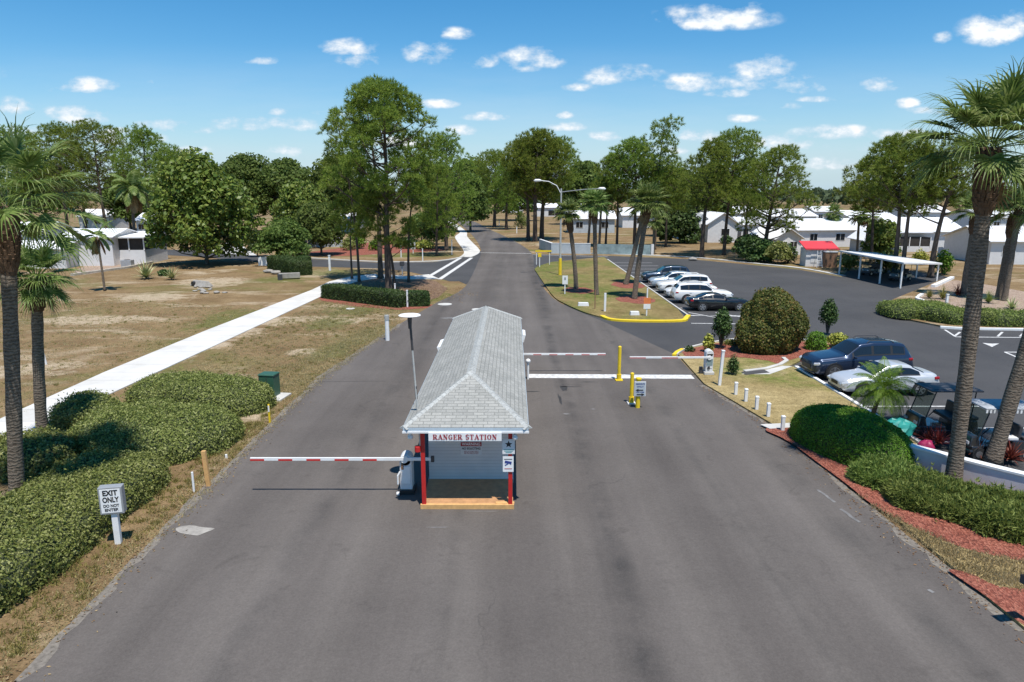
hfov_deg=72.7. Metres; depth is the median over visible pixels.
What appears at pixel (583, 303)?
utility vault
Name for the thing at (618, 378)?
bollard
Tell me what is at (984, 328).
planter kerb
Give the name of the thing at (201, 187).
magnolia tree
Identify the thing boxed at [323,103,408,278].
pine tree
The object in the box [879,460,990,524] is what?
juniper
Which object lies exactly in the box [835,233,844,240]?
window
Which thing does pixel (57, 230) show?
mobile home
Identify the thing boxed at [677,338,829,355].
bed kerb
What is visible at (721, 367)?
marker post
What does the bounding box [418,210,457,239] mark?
oak tree
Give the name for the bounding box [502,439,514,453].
star sign
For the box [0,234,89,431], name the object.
sabal palm
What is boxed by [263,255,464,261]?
street kerb
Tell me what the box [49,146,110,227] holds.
pine tree
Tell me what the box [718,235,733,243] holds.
shrub
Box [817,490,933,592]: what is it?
worn marking
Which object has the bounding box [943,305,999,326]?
planter hedge
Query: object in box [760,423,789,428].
kerb apron
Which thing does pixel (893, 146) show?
pine tree
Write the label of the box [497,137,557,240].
pine tree
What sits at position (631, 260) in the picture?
sabal palm
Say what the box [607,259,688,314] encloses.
island kerb
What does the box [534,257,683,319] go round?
island lawn
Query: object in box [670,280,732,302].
parked car
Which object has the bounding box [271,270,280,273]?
rock
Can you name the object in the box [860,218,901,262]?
oak tree
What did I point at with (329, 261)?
marker post
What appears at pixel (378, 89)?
pine tree
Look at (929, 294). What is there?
tufted plant
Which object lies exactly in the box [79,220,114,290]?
slender palm
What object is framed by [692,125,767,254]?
pine tree
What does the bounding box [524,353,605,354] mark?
barrier gate
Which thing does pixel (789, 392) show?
verge lawn
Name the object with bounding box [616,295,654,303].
mulch bed
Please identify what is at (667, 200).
pine tree
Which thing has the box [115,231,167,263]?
screened porch
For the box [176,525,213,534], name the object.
asphalt patch
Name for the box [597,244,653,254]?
roadside wall
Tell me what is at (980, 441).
cordyline
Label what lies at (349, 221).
mobile home
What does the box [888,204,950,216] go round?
mobile home
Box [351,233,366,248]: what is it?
shrub
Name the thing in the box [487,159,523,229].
pine tree
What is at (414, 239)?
shrub
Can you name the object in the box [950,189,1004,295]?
sabal palm
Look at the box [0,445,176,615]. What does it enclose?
hedge
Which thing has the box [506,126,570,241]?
pine tree
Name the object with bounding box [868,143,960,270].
pine tree
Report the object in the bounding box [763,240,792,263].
shrub
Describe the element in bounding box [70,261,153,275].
block edging
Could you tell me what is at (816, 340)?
shrub
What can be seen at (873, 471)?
juniper
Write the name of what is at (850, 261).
shrub
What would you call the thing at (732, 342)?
ground plant
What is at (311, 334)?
grass
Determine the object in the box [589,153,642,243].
pine tree
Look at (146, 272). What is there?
agave
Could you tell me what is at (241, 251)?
driveway
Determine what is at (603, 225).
window
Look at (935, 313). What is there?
planter hedge
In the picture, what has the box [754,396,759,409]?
verge bollard
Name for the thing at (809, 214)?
mobile home
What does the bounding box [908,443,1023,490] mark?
wall
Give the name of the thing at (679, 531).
road
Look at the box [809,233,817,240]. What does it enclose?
window
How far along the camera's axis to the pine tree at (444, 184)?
101.98 m
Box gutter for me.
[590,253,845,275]
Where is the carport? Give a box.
[838,250,941,287]
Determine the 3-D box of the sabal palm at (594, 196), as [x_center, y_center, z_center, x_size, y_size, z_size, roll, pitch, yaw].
[7.349,-8.947,62.656,3.532,9.905,3.444,0,12,0]
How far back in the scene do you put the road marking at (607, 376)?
35.61 m
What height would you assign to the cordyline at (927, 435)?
0.810 m
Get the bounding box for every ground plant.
[685,345,695,351]
[723,339,738,345]
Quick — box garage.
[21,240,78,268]
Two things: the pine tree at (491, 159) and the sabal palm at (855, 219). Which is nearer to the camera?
the sabal palm at (855, 219)
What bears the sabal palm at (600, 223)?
on the ground at (248, 286)
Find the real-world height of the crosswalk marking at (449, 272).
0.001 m
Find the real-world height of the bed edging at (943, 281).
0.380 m
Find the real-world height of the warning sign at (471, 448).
0.460 m
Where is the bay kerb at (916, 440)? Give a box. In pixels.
[794,366,920,442]
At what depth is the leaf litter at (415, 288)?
68.33 m
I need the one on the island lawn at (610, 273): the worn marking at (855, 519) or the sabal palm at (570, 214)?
the sabal palm at (570, 214)
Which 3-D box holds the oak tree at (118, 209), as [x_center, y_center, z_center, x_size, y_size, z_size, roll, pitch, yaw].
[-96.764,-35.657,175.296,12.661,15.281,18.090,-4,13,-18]
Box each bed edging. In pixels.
[915,293,924,299]
[931,276,953,286]
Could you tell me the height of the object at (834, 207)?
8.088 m
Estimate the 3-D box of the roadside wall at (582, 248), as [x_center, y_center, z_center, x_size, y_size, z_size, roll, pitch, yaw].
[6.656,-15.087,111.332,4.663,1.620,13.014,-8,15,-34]
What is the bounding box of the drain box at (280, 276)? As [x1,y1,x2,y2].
[277,272,299,279]
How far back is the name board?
19.95 m
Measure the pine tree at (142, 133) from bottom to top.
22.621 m
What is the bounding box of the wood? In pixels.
[0,185,1003,204]
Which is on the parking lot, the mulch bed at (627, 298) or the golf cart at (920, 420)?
the golf cart at (920, 420)
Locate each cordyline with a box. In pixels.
[910,422,945,442]
[919,423,950,445]
[965,432,989,458]
[1004,438,1023,463]
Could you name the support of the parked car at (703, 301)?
on the parking lot
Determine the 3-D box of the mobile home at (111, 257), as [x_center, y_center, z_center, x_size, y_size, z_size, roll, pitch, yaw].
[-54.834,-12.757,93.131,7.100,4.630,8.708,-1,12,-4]
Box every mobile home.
[20,222,73,239]
[62,228,137,265]
[76,209,128,227]
[135,213,170,234]
[341,213,362,231]
[537,203,558,216]
[567,210,616,232]
[615,207,653,227]
[673,213,708,240]
[699,211,740,242]
[730,206,745,217]
[732,217,771,237]
[740,209,817,219]
[749,226,805,254]
[770,218,866,246]
[804,206,831,217]
[822,210,896,219]
[847,228,865,251]
[877,217,960,251]
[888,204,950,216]
[941,226,1023,264]
[946,209,1023,226]
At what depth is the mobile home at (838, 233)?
121.25 m
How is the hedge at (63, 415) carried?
on the ground at (248, 286)
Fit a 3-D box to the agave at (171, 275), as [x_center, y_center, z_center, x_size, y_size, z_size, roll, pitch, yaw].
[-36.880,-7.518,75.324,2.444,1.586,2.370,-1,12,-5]
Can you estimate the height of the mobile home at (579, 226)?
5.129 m
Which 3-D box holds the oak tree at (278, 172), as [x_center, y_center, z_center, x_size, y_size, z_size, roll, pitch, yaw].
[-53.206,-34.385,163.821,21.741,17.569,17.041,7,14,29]
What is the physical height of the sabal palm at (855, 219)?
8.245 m
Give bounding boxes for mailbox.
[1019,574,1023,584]
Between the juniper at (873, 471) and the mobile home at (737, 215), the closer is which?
the juniper at (873, 471)
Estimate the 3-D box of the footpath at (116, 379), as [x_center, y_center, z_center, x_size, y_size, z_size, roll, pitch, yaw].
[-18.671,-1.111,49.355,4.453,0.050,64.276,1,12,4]
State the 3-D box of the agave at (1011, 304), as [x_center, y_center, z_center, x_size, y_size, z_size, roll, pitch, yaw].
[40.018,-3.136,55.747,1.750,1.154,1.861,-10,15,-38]
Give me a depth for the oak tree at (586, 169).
200.76 m
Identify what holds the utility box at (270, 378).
on the ground at (248, 286)
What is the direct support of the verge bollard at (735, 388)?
on the verge lawn at (789, 392)
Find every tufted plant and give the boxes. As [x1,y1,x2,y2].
[922,288,936,297]
[932,284,955,298]
[951,281,965,295]
[984,291,996,303]
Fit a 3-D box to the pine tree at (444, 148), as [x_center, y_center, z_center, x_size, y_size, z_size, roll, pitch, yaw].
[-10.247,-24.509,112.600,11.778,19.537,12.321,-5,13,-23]
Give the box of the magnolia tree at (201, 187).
[138,146,266,264]
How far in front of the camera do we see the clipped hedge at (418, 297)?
57.49 m
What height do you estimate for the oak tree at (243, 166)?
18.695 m
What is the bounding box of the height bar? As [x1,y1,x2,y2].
[535,250,551,264]
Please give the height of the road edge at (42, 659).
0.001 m
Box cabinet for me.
[822,250,838,266]
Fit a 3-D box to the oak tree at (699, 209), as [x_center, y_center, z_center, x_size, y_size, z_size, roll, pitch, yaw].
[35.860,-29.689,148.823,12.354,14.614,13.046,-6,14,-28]
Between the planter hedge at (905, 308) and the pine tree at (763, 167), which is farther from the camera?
the pine tree at (763, 167)
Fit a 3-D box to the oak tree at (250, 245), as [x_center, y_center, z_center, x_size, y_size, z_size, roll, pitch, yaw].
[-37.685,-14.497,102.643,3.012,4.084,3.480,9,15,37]
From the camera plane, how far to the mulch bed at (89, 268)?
86.66 m
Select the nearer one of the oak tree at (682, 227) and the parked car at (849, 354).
the parked car at (849, 354)
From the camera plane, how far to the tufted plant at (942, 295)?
60.60 m
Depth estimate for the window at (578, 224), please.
163.45 m
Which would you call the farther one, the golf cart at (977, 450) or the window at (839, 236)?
the window at (839, 236)
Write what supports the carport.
on the parking lot
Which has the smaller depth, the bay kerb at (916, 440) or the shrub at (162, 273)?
the bay kerb at (916, 440)
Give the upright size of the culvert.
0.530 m
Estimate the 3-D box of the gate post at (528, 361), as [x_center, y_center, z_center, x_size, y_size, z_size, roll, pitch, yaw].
[0.807,1.406,35.018,0.260,1.060,0.260,0,12,0]
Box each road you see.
[17,217,1023,681]
[167,250,480,283]
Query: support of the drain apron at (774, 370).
on the verge lawn at (789, 392)
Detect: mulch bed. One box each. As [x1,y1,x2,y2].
[74,265,120,274]
[304,242,444,255]
[319,297,431,309]
[352,275,447,299]
[563,287,593,293]
[611,281,644,287]
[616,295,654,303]
[682,341,833,363]
[766,428,1023,559]
[949,569,1023,623]
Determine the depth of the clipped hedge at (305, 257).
84.83 m
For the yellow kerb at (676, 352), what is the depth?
40.46 m
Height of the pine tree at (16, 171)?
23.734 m
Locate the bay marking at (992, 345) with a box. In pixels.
[647,285,1021,442]
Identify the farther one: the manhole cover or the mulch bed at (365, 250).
the mulch bed at (365, 250)
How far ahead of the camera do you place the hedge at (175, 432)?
25.08 m
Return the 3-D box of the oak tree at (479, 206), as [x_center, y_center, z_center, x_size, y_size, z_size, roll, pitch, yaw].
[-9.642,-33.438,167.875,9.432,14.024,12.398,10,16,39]
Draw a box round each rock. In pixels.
[263,269,273,272]
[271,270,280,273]
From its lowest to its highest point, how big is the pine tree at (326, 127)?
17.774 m
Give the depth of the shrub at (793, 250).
92.93 m
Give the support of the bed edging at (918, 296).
on the parking lot
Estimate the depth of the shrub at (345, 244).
113.99 m
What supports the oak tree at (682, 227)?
on the ground at (248, 286)
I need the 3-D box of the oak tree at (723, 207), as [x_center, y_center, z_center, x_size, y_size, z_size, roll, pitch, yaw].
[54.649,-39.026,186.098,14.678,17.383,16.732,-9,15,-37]
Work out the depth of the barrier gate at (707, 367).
35.52 m
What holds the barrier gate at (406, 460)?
on the road at (679, 531)
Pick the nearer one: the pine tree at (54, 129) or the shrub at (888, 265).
the shrub at (888, 265)
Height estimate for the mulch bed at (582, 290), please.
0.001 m
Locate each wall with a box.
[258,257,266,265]
[539,239,590,253]
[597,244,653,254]
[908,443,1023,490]
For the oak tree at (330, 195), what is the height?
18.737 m
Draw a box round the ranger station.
[400,306,531,508]
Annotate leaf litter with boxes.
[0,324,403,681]
[303,281,496,301]
[699,383,1023,643]
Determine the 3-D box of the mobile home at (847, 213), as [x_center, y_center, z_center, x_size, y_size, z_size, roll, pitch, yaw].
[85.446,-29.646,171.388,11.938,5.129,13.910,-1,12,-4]
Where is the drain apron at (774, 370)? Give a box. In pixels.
[759,366,790,373]
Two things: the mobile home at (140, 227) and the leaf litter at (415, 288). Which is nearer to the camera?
the leaf litter at (415, 288)
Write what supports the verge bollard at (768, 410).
on the verge lawn at (789, 392)
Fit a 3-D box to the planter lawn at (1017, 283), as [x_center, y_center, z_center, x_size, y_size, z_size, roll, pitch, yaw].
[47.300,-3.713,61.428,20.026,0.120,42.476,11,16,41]
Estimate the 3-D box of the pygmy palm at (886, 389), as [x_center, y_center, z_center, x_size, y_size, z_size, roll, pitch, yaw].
[15.053,2.022,28.279,2.576,2.509,2.568,-5,13,-24]
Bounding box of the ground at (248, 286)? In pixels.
[0,198,1023,681]
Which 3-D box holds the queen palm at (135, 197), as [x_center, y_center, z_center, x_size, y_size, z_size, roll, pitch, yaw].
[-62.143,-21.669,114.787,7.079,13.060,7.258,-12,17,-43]
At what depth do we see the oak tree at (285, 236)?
89.91 m
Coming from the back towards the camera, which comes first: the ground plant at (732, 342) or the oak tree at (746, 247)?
the oak tree at (746, 247)
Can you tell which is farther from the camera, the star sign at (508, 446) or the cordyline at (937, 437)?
the cordyline at (937, 437)
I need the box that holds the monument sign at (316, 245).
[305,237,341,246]
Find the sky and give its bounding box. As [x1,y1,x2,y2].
[0,0,1023,191]
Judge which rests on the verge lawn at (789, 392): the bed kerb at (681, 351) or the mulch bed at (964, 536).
the mulch bed at (964, 536)
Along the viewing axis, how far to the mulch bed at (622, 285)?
69.91 m
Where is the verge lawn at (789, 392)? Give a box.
[678,341,1023,629]
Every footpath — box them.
[0,274,377,434]
[384,274,438,278]
[449,221,479,256]
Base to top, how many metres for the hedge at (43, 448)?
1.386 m
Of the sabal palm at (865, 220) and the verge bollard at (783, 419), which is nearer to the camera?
the verge bollard at (783, 419)
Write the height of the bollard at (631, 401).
1.430 m
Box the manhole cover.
[438,303,451,305]
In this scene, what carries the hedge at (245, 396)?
on the ground at (248, 286)
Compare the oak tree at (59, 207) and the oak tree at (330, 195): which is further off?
the oak tree at (59, 207)
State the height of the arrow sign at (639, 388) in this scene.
1.360 m
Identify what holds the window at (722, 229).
in the mobile home at (714, 227)
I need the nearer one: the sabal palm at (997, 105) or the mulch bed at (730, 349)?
the sabal palm at (997, 105)
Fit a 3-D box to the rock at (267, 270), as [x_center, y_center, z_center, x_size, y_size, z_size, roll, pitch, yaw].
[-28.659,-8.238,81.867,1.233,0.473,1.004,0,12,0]
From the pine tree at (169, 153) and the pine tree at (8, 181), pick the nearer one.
the pine tree at (169, 153)
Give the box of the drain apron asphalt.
[742,370,769,374]
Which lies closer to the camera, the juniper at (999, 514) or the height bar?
the juniper at (999, 514)
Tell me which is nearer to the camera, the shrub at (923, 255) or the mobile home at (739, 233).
the shrub at (923, 255)
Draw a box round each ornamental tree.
[711,306,732,347]
[818,297,839,333]
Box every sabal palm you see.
[0,105,122,491]
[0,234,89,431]
[551,195,581,288]
[576,186,613,294]
[579,191,592,242]
[587,182,614,243]
[623,177,672,298]
[623,196,657,284]
[647,212,664,253]
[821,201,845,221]
[847,204,869,251]
[854,206,882,258]
[898,55,1023,479]
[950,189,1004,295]
[981,131,1023,465]
[990,194,1023,299]
[993,183,1023,300]
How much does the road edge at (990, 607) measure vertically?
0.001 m
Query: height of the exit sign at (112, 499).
1.660 m
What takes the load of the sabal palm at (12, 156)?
on the ground at (248, 286)
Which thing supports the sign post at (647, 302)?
on the island lawn at (610, 273)
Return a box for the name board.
[428,433,501,440]
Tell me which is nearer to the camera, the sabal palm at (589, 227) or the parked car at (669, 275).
the parked car at (669, 275)
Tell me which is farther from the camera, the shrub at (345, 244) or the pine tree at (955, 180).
the shrub at (345, 244)
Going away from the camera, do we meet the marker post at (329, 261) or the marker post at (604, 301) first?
the marker post at (604, 301)
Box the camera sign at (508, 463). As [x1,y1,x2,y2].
[503,456,513,471]
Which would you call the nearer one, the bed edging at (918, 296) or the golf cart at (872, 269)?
the bed edging at (918, 296)
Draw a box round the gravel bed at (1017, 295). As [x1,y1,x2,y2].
[920,280,1023,310]
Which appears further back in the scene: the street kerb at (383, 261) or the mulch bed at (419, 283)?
the street kerb at (383, 261)
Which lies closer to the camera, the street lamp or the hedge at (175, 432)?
the hedge at (175, 432)
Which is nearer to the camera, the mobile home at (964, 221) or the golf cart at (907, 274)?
the golf cart at (907, 274)
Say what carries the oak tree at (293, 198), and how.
on the ground at (248, 286)
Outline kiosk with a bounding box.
[799,241,839,266]
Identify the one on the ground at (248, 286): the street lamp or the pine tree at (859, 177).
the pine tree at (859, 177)
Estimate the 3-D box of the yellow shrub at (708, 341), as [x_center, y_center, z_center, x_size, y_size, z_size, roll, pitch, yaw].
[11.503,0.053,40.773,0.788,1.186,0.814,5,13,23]
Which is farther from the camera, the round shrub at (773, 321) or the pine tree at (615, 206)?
the pine tree at (615, 206)
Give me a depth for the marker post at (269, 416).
28.36 m
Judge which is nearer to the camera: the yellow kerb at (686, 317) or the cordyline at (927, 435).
the cordyline at (927, 435)
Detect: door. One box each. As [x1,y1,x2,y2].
[401,467,409,483]
[810,251,816,262]
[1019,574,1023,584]
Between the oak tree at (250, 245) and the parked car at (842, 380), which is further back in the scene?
the oak tree at (250, 245)
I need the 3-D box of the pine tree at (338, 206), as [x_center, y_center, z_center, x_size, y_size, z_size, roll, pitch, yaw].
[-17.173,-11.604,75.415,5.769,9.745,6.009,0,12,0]
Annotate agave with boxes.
[131,260,161,277]
[164,266,179,278]
[1000,297,1021,308]
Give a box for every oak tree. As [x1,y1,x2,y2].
[1,166,80,216]
[98,171,153,228]
[221,152,280,230]
[245,229,259,256]
[246,157,316,215]
[251,218,312,255]
[269,178,329,243]
[292,200,347,254]
[304,152,371,231]
[401,211,443,241]
[413,163,459,208]
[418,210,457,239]
[448,172,493,231]
[454,155,493,205]
[496,175,539,216]
[554,160,599,210]
[651,170,713,218]
[657,204,705,243]
[697,164,741,216]
[731,234,763,260]
[752,239,773,261]
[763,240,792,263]
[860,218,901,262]
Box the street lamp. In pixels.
[534,179,605,274]
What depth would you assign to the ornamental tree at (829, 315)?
45.62 m
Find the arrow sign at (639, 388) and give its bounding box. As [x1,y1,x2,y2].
[634,377,645,407]
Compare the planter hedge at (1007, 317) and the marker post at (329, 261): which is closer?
the planter hedge at (1007, 317)
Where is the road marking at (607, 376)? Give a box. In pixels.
[529,374,693,378]
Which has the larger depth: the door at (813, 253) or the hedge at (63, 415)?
the door at (813, 253)
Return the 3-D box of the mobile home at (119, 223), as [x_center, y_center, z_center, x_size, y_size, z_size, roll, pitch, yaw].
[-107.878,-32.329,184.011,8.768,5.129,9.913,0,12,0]
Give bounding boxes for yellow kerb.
[600,314,690,322]
[672,348,683,355]
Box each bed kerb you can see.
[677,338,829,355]
[743,357,788,371]
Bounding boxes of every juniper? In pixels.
[844,444,930,491]
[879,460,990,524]
[946,476,1023,544]
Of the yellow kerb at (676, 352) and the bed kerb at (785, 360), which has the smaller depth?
the bed kerb at (785, 360)
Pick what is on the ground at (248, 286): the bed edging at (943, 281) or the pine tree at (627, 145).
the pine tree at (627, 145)
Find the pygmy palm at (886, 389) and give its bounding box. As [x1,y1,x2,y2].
[846,357,922,417]
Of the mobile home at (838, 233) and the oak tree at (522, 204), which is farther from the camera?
the oak tree at (522, 204)
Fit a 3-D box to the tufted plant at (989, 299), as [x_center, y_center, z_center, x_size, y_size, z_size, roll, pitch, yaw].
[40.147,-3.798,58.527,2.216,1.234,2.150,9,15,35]
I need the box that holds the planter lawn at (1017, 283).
[893,276,1023,327]
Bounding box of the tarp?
[888,417,916,437]
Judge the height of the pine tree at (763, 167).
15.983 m
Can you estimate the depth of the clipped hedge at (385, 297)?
58.96 m
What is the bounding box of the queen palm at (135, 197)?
[106,169,154,230]
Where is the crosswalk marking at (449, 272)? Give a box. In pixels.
[430,258,471,278]
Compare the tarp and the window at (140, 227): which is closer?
the tarp
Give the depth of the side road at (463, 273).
90.27 m
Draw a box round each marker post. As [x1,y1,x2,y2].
[191,472,194,491]
[201,450,210,485]
[267,404,270,422]
[328,255,330,270]
[604,293,605,310]
[718,350,724,385]
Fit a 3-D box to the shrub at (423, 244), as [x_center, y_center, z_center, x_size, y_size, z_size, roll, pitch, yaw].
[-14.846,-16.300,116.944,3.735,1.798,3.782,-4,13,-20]
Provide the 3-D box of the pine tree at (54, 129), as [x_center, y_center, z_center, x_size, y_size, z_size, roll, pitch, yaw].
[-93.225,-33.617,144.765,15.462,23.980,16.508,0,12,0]
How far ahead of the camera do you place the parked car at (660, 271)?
72.48 m
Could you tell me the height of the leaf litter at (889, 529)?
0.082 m
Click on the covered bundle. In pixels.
(927, 443)
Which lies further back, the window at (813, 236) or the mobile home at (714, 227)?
the mobile home at (714, 227)
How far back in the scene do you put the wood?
379.55 m
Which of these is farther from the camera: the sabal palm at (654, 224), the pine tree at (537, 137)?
the pine tree at (537, 137)
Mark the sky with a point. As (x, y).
(830, 79)
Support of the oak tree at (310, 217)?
on the mulch bed at (365, 250)
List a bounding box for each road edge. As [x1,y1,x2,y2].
[14,324,400,680]
[699,385,1023,630]
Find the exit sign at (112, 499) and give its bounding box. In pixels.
[97,483,126,544]
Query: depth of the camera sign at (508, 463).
20.37 m
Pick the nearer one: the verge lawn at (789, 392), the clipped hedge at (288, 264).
the verge lawn at (789, 392)
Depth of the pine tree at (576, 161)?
136.11 m
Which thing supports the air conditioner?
on the mulch bed at (89, 268)
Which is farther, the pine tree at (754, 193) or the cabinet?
the pine tree at (754, 193)
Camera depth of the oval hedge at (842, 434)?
24.28 m
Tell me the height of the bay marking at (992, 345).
0.001 m
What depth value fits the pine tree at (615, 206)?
120.94 m
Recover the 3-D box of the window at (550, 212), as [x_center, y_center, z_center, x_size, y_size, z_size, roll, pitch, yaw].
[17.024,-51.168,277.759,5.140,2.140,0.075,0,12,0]
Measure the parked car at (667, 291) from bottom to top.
1.496 m
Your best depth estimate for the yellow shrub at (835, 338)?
41.81 m
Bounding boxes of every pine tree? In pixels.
[0,123,70,216]
[1,137,15,196]
[14,120,104,224]
[45,118,142,227]
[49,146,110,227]
[106,123,170,220]
[142,143,182,216]
[315,106,374,281]
[316,73,450,288]
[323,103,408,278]
[325,190,376,278]
[346,182,420,287]
[391,156,437,281]
[415,161,461,255]
[419,127,480,249]
[473,148,516,226]
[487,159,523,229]
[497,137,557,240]
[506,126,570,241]
[515,134,581,239]
[585,177,627,243]
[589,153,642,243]
[600,135,669,244]
[632,113,684,249]
[632,158,693,246]
[676,135,741,257]
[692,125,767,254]
[721,157,775,234]
[726,143,822,239]
[831,154,904,265]
[844,127,958,272]
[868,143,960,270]
[897,132,994,277]
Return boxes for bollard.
[615,346,622,380]
[627,372,634,404]
[734,382,737,394]
[744,388,748,401]
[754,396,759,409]
[766,402,770,416]
[780,415,785,430]
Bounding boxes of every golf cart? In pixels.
[861,258,882,275]
[888,262,911,281]
[903,383,983,438]
[965,399,1023,461]
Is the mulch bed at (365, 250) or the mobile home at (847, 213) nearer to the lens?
the mulch bed at (365, 250)
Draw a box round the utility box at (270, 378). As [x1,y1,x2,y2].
[257,371,291,401]
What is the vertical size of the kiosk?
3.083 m
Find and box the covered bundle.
[917,439,935,448]
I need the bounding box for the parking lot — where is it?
[532,254,1023,470]
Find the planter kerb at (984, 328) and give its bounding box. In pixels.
[940,326,1023,330]
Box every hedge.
[0,422,80,482]
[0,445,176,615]
[47,388,124,429]
[66,395,249,464]
[120,366,278,417]
[266,255,312,275]
[295,255,310,259]
[320,283,406,307]
[405,289,431,306]
[787,403,916,465]
[875,295,958,319]
[916,301,964,325]
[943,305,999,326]
[982,305,1023,326]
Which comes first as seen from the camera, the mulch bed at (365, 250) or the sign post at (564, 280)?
the sign post at (564, 280)
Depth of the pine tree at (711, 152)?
98.51 m
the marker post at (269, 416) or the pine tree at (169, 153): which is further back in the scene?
the pine tree at (169, 153)
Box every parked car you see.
[641,265,689,280]
[648,270,686,285]
[655,272,711,290]
[664,281,717,295]
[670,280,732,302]
[684,292,747,310]
[799,335,912,379]
[827,359,939,396]
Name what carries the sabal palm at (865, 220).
on the ground at (248, 286)
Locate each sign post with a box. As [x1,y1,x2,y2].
[562,276,567,293]
[643,288,650,315]
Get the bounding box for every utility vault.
[578,302,588,305]
[630,311,638,314]
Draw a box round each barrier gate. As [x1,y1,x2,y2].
[250,450,433,495]
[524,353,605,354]
[630,348,713,374]
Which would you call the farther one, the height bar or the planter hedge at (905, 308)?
the height bar
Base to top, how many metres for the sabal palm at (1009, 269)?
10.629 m
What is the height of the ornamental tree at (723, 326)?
2.607 m
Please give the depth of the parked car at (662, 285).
64.76 m
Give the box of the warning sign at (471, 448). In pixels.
[460,442,481,454]
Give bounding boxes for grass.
[0,298,254,417]
[188,301,405,400]
[856,493,1023,591]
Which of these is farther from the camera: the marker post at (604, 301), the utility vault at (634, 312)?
the marker post at (604, 301)
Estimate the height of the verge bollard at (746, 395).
0.595 m
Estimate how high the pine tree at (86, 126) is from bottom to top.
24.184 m
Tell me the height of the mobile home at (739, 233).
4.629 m
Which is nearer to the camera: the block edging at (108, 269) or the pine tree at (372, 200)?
the pine tree at (372, 200)
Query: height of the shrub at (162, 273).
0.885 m
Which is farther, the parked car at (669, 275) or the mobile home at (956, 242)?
the mobile home at (956, 242)
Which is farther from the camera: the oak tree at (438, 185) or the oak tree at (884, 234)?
the oak tree at (438, 185)
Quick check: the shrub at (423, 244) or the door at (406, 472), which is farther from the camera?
the shrub at (423, 244)
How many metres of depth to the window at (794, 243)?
105.49 m
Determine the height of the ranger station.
3.603 m
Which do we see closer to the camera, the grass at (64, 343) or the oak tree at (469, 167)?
the grass at (64, 343)
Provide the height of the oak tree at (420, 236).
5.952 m
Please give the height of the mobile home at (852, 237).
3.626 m
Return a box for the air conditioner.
[120,259,134,266]
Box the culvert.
[190,280,212,286]
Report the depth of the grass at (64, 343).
48.18 m
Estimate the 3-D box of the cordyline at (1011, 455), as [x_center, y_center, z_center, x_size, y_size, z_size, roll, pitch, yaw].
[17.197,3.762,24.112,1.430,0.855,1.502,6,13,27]
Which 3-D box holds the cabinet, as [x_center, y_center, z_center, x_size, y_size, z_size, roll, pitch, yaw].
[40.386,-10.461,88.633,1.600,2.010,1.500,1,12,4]
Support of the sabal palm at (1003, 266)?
on the gravel bed at (1017, 295)
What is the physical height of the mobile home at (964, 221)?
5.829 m
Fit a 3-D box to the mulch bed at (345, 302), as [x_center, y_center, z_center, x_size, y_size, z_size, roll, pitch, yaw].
[-12.226,-3.182,59.157,12.628,0.001,3.530,5,13,23]
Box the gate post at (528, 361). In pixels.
[526,359,530,378]
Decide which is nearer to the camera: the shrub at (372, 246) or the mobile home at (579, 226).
the shrub at (372, 246)
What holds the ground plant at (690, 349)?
on the mulch bed at (730, 349)
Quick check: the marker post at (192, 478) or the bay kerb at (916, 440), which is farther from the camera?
the bay kerb at (916, 440)
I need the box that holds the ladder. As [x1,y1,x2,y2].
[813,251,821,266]
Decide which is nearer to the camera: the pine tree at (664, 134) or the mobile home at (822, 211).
the pine tree at (664, 134)
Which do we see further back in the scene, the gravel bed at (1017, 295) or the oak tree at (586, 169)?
the oak tree at (586, 169)
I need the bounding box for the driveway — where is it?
[213,247,256,255]
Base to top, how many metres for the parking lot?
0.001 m
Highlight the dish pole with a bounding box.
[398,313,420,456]
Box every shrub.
[157,269,168,275]
[339,237,355,249]
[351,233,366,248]
[368,240,376,249]
[403,235,418,248]
[415,239,434,248]
[513,213,526,228]
[703,333,714,350]
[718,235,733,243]
[726,353,739,375]
[731,283,810,354]
[780,242,798,263]
[803,331,827,350]
[826,332,848,346]
[834,250,863,269]
[868,250,899,272]
[912,248,929,264]
[935,249,955,273]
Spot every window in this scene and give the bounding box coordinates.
[138,224,144,229]
[548,210,558,215]
[576,222,582,227]
[601,222,608,227]
[721,228,729,235]
[790,241,797,248]
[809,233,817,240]
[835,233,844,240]

